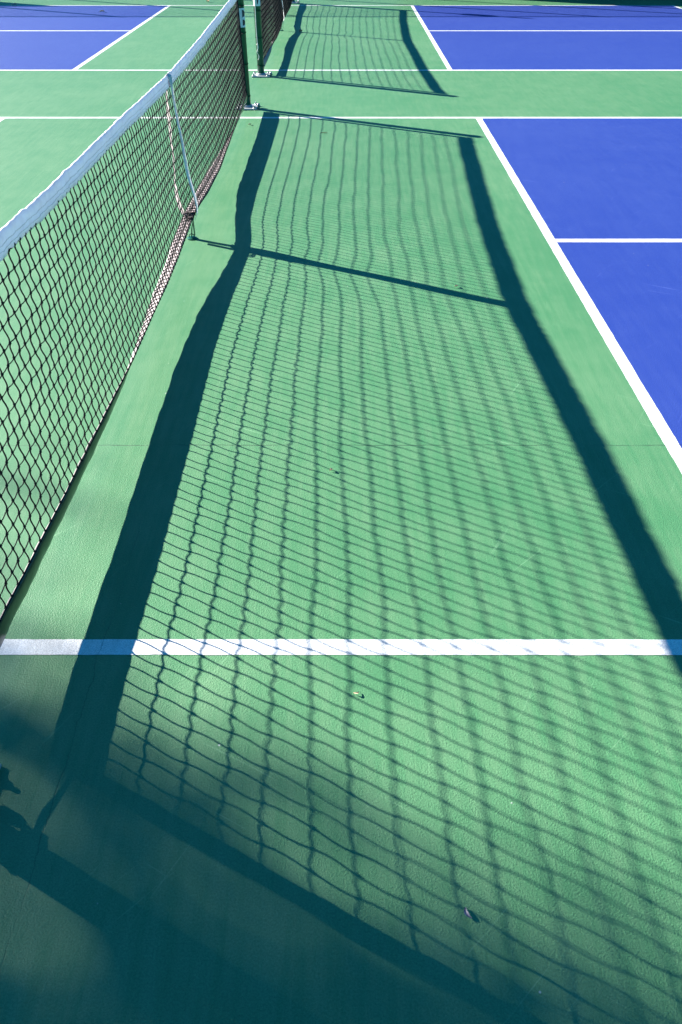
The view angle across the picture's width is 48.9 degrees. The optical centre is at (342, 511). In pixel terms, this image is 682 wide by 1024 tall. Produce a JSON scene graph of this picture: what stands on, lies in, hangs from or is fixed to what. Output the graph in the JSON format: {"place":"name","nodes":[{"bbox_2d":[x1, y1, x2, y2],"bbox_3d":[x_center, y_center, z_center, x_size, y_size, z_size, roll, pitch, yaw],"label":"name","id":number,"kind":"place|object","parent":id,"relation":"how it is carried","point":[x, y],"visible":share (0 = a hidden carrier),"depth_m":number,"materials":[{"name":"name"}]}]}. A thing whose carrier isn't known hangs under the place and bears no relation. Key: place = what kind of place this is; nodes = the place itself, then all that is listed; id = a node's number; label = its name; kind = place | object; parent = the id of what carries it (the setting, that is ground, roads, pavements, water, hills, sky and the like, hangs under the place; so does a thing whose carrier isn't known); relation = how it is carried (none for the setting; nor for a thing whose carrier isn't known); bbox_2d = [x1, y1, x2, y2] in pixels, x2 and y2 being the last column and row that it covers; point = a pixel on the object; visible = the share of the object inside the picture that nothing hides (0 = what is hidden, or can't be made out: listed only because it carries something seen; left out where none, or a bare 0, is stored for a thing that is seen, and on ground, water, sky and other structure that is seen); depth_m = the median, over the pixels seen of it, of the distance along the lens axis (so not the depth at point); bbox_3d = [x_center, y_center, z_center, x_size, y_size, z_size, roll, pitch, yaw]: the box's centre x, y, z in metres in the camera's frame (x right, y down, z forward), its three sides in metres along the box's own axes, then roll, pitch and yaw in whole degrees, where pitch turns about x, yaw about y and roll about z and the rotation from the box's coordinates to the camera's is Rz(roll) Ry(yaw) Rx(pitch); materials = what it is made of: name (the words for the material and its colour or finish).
{"place":"outdoors","nodes":[
{"label":"outdoors","id":0,"kind":"place"},
{"bbox_2d":[0,0,681,1023],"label":"court surface","id":1,"kind":"object","parent":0,"point":[370,298],"visible":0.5,"depth_m":2.24,"materials":[{"name":"green paint"}]},
{"bbox_2d":[0,6,165,69],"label":"service court","id":2,"kind":"object","parent":1,"relation":"on","point":[38,49],"visible":1,"depth_m":10.69,"materials":[{"name":"blue paint"}]},
{"bbox_2d":[0,30,130,30],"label":"line","id":3,"kind":"object","parent":2,"relation":"on","point":[66,30],"visible":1,"depth_m":10.84,"materials":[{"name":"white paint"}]},
{"bbox_2d":[72,6,169,69],"bbox_3d":[-3.040,-6.941,10.813,0.057,0.001,6.042,0,40,0],"label":"kitchen line","id":4,"kind":"object","parent":1,"relation":"on","point":[110,45],"visible":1,"depth_m":10.09,"materials":[{"name":"white paint"}]},
{"bbox_2d":[0,0,259,768],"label":"court net","id":5,"kind":"object","parent":1,"relation":"on","point":[21,224],"visible":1,"depth_m":2.90,"materials":[{"name":"black fabric"}]},
{"bbox_2d":[251,0,299,77],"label":"court net","id":6,"kind":"object","parent":1,"relation":"on","point":[280,8],"visible":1,"depth_m":8.63,"materials":[{"name":"black fabric"}]},
{"bbox_2d":[0,5,674,5],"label":"sideline","id":7,"kind":"object","parent":1,"relation":"on","point":[345,5],"visible":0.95,"depth_m":13.15,"materials":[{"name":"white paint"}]},
{"bbox_2d":[0,639,681,654],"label":"sideline","id":8,"kind":"object","parent":1,"relation":"on","point":[337,647],"visible":1,"depth_m":2.03,"materials":[{"name":"white paint"}]},
{"bbox_2d":[0,70,681,70],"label":"sideline","id":9,"kind":"object","parent":1,"relation":"on","point":[355,70],"visible":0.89,"depth_m":8.45,"materials":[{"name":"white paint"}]},
{"bbox_2d":[0,117,681,117],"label":"sideline","id":10,"kind":"object","parent":1,"relation":"on","point":[364,117],"visible":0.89,"depth_m":6.72,"materials":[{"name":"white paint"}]},
{"bbox_2d":[464,907,471,918],"bbox_3d":[0.247,0.801,1.496,0.011,0.008,0.024,-16,42,-18],"label":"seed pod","id":11,"kind":"object","parent":1,"relation":"on","point":[466,913],"visible":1,"depth_m":1.49,"materials":[{"name":"grey plant"}]},
{"bbox_2d":[414,6,681,69],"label":"service court","id":12,"kind":"object","parent":1,"relation":"on","point":[561,50],"visible":1,"depth_m":10.33,"materials":[{"name":"blue paint"}]},
{"bbox_2d":[411,6,451,69],"bbox_3d":[1.216,-6.941,10.813,0.056,0.001,6.042,0,40,0],"label":"kitchen line","id":13,"kind":"object","parent":12,"relation":"on","point":[443,58],"visible":1,"depth_m":10.09,"materials":[{"name":"white paint"}]},
{"bbox_2d":[429,30,681,30],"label":"line","id":14,"kind":"object","parent":12,"relation":"on","point":[555,30],"visible":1,"depth_m":10.84,"materials":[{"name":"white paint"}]},
{"bbox_2d":[482,118,681,447],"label":"service court","id":15,"kind":"object","parent":1,"relation":"on","point":[599,178],"visible":1,"depth_m":4.74,"materials":[{"name":"blue paint"}]},
{"bbox_2d":[476,118,681,472],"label":"kitchen line","id":16,"kind":"object","parent":15,"relation":"on","point":[665,434],"visible":1,"depth_m":3.52,"materials":[{"name":"white paint"}]},
{"bbox_2d":[555,239,681,241],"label":"line","id":17,"kind":"object","parent":15,"relation":"on","point":[618,240],"visible":1,"depth_m":4.37,"materials":[{"name":"white paint"}]}
]}

